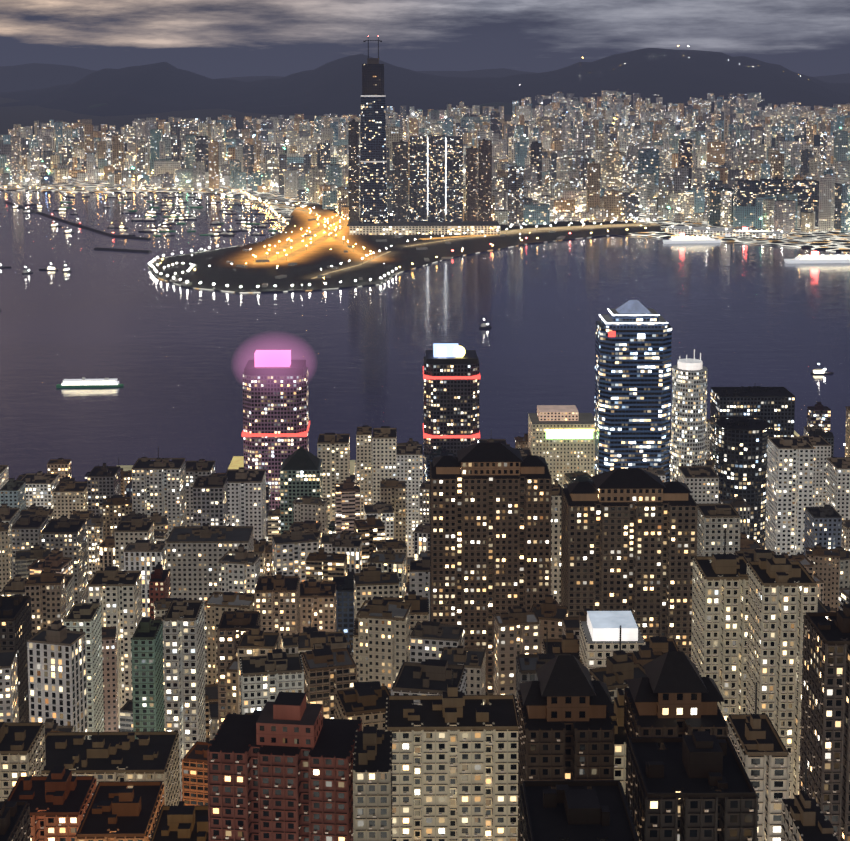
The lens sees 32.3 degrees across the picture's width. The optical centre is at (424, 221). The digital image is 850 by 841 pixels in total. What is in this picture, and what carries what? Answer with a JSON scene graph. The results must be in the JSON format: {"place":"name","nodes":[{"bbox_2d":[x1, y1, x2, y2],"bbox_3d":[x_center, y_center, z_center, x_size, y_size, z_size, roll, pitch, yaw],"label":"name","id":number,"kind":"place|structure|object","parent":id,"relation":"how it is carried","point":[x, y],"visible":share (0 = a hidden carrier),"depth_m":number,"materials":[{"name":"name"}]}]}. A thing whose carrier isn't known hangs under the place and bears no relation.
{"place":"outdoors","nodes":[
{"label":"outdoors","id":0,"kind":"place"},
{"bbox_2d":[119,532,409,741],"bbox_3d":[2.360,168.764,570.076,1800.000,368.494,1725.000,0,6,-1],"label":"street lights","id":1,"kind":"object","parent":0,"point":[207,739],"depth_m":1167.03},
{"bbox_2d":[0,300,849,840],"bbox_3d":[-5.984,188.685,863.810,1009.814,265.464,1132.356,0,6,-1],"label":"city buildings","id":2,"kind":"structure","parent":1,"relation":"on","point":[630,622],"depth_m":690.09,"materials":[{"name":"concrete"}]},
{"bbox_2d":[231,331,317,384],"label":"light glow","id":3,"kind":"object","parent":2,"relation":"on","point":[274,366],"visible":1,"depth_m":1340.45,"materials":[{"name":"pink"}]},
{"bbox_2d":[242,309,667,438],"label":"illuminated signs","id":4,"kind":"object","parent":2,"relation":"on","point":[453,353],"visible":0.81,"depth_m":1321.65,"materials":[{"name":"metal"}]},
{"bbox_2d":[216,197,317,212],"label":"road","id":5,"kind":"structure","parent":0,"point":[270,204],"depth_m":4353.81,"materials":[{"name":"grey asphalt"}]},
{"bbox_2d":[253,215,340,263],"bbox_3d":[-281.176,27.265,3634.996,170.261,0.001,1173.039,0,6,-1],"label":"lit road","id":6,"kind":"structure","parent":0,"point":[293,242],"depth_m":3434.26,"materials":[{"name":"orange"}]},
{"bbox_2d":[270,218,347,262],"bbox_3d":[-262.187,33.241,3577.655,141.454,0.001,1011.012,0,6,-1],"label":"lit road","id":7,"kind":"structure","parent":0,"point":[343,223],"depth_m":3414.32,"materials":[{"name":"orange asphalt"}]},
{"bbox_2d":[297,207,376,260],"bbox_3d":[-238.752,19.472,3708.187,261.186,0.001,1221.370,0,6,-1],"label":"lit road","id":8,"kind":"structure","parent":0,"point":[331,233],"depth_m":3544.90,"materials":[{"name":"orange"}]},
{"bbox_2d":[311,251,390,278],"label":"road","id":9,"kind":"structure","parent":0,"point":[355,265],"depth_m":3041.44,"materials":[{"name":"grey"}]},
{"bbox_2d":[148,204,660,291],"bbox_3d":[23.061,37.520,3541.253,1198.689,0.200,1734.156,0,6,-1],"label":"reclaimed land","id":10,"kind":"structure","parent":0,"point":[205,274],"depth_m":3037.46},
{"bbox_2d":[170,218,650,286],"bbox_3d":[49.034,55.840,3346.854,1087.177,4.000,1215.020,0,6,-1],"label":"site huts","id":11,"kind":"object","parent":10,"relation":"on","point":[333,267],"visible":0.88,"depth_m":3085.58,"materials":[{"name":"grey metal"}]},
{"bbox_2d":[0,97,817,153],"bbox_3d":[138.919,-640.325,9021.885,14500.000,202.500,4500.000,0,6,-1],"label":"distant hills","id":12,"kind":"structure","parent":0,"point":[24,116],"depth_m":9092.95,"materials":[{"name":"black plant"}]},
{"bbox_2d":[0,190,849,481],"bbox_3d":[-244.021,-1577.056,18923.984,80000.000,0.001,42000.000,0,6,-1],"label":"harbour water","id":13,"kind":"structure","parent":0,"point":[164,352],"depth_m":2317.14,"materials":[{"name":"purple liquid"}]},
{"bbox_2d":[4,201,150,239],"bbox_3d":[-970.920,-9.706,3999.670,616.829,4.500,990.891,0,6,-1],"label":"breakwater","id":14,"kind":"object","parent":13,"relation":"in","point":[68,222],"visible":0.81,"depth_m":3826.30,"materials":[{"name":"grey stone"}]},
{"bbox_2d":[94,247,151,252],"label":"breakwater","id":15,"kind":"object","parent":13,"relation":"in","point":[116,249],"visible":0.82,"depth_m":3296.49,"materials":[{"name":"grey stone"}]},
{"bbox_2d":[0,192,849,387],"bbox_3d":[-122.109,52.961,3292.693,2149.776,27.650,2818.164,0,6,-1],"label":"boats","id":16,"kind":"object","parent":13,"relation":"on","point":[813,257],"visible":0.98,"depth_m":3565.57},
{"bbox_2d":[117,430,799,474],"bbox_3d":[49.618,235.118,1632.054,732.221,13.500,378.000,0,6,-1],"label":"island piers","id":17,"kind":"structure","parent":13,"relation":"in","point":[237,462],"depth_m":1482.33,"materials":[{"name":"concrete"}]},
{"bbox_2d":[665,226,789,238],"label":"ferry terminal","id":18,"kind":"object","parent":13,"relation":"in","point":[711,231],"depth_m":3574.79,"materials":[{"name":"concrete"}]},
{"bbox_2d":[0,48,849,116],"bbox_3d":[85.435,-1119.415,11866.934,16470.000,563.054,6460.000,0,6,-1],"label":"mountain ridge","id":19,"kind":"structure","parent":0,"point":[672,76],"depth_m":10336.32,"materials":[{"name":"grey stone"}]},
{"bbox_2d":[0,156,849,292],"bbox_3d":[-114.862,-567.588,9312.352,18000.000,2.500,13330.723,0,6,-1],"label":"waterfront lights","id":20,"kind":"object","parent":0,"point":[836,240],"depth_m":3986.17},
{"bbox_2d":[359,58,387,222],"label":"supertall tower under construction","id":21,"kind":"structure","parent":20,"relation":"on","point":[373,184],"depth_m":3648.36,"materials":[{"name":"glass"}]},
{"bbox_2d":[363,36,381,57],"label":"tower cranes","id":22,"kind":"object","parent":21,"relation":"on","point":[378,40],"visible":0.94,"depth_m":3651.44,"materials":[{"name":"metal"}]},
{"bbox_2d":[0,89,849,234],"bbox_3d":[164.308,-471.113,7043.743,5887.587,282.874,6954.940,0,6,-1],"label":"city buildings","id":23,"kind":"structure","parent":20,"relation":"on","point":[600,167],"depth_m":5011.71,"materials":[{"name":"concrete"}]},
{"bbox_2d":[427,138,445,214],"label":"light strips","id":24,"kind":"object","parent":23,"relation":"on","point":[427,176],"visible":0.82,"depth_m":3673.79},
{"bbox_2d":[5,55,844,456],"bbox_3d":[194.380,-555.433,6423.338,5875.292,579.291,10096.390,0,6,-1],"label":"street lamps","id":25,"kind":"object","parent":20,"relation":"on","point":[339,221],"visible":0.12,"depth_m":3722.25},
{"bbox_2d":[0,63,849,92],"bbox_3d":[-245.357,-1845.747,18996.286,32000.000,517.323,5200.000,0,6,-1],"label":"mountain range","id":26,"kind":"structure","parent":0,"point":[30,76],"depth_m":18217.41,"materials":[{"name":"grey stone"}]},
{"bbox_2d":[0,0,849,78],"label":"sky","id":27,"kind":"structure","parent":0,"point":[213,39],"materials":[{"name":"grey"}]},
{"bbox_2d":[209,205,662,280],"bbox_3d":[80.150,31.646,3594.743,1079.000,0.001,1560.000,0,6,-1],"label":"ground glow","id":28,"kind":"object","parent":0,"point":[313,255],"depth_m":3303.35,"materials":[{"name":"orange"}]},
{"bbox_2d":[499,223,657,234],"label":"promenade","id":29,"kind":"structure","parent":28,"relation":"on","point":[549,228],"depth_m":3754.95,"materials":[{"name":"beige concrete"}]},
{"bbox_2d":[88,102,819,210],"bbox_3d":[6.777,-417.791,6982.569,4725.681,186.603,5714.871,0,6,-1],"label":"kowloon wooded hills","id":30,"kind":"structure","parent":0,"point":[507,108],"depth_m":9295.61,"materials":[{"name":"green plant"}]},
{"bbox_2d":[421,234,498,239],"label":"road","id":31,"kind":"structure","parent":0,"point":[457,236],"depth_m":3554.48,"materials":[{"name":"grey asphalt"}]},
{"bbox_2d":[405,225,645,246],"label":"kowloon road","id":32,"kind":"structure","parent":0,"point":[513,233],"depth_m":3618.29,"materials":[{"name":"grey"}]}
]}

